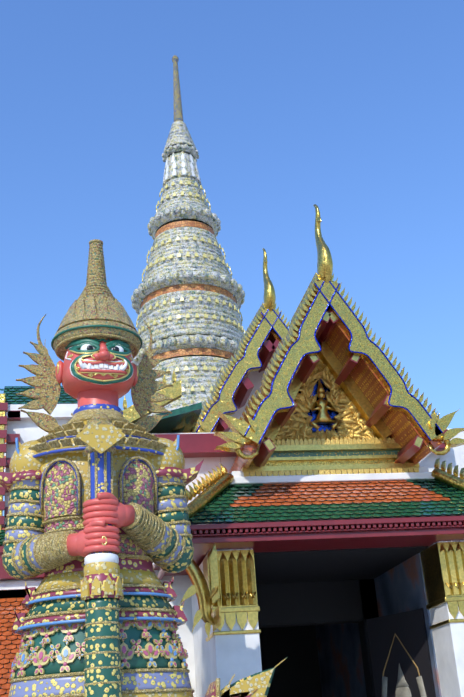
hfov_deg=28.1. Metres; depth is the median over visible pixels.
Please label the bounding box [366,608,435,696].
painted door leaf
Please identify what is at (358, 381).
porch roof
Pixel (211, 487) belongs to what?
skirt hip ornaments
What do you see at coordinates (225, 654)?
gate porch walls
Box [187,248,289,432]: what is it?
tower bargeboards
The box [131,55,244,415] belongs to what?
spire
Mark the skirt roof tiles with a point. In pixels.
(251, 503)
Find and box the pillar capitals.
[203,542,463,630]
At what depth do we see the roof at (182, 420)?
13.37 m
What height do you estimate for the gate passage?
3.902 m
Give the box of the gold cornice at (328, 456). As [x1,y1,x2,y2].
[240,437,419,476]
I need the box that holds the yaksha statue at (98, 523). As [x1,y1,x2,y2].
[0,404,287,696]
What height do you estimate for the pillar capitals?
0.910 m
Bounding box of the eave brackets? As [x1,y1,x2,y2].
[166,559,213,640]
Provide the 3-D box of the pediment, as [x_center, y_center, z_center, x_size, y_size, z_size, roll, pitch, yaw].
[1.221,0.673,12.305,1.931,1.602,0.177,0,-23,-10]
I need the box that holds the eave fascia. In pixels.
[153,516,463,579]
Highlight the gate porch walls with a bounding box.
[151,429,463,696]
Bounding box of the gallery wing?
[0,386,77,696]
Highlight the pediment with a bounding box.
[262,355,387,451]
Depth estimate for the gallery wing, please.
13.22 m
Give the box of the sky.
[0,0,463,515]
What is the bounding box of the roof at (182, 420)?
[71,371,447,457]
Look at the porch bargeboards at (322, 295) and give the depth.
11.57 m
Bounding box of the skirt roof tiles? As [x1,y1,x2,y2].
[189,479,463,524]
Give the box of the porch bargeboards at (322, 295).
[213,204,463,458]
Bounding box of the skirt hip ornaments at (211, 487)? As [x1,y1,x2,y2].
[185,458,463,516]
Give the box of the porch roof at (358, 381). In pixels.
[228,309,441,472]
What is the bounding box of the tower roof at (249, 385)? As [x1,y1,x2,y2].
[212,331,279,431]
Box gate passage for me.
[254,546,441,696]
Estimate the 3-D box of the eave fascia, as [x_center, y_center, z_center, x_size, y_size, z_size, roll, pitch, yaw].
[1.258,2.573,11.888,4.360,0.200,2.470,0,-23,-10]
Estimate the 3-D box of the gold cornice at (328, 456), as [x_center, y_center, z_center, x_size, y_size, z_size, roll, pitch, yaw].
[1.251,1.427,11.920,2.320,0.550,0.220,0,-23,-10]
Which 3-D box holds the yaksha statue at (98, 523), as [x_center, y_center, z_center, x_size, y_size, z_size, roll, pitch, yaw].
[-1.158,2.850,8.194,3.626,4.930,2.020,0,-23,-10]
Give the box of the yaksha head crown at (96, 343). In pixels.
[16,239,172,432]
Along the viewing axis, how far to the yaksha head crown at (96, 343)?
9.25 m
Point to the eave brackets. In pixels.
(199, 587)
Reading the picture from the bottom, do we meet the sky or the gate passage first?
the gate passage

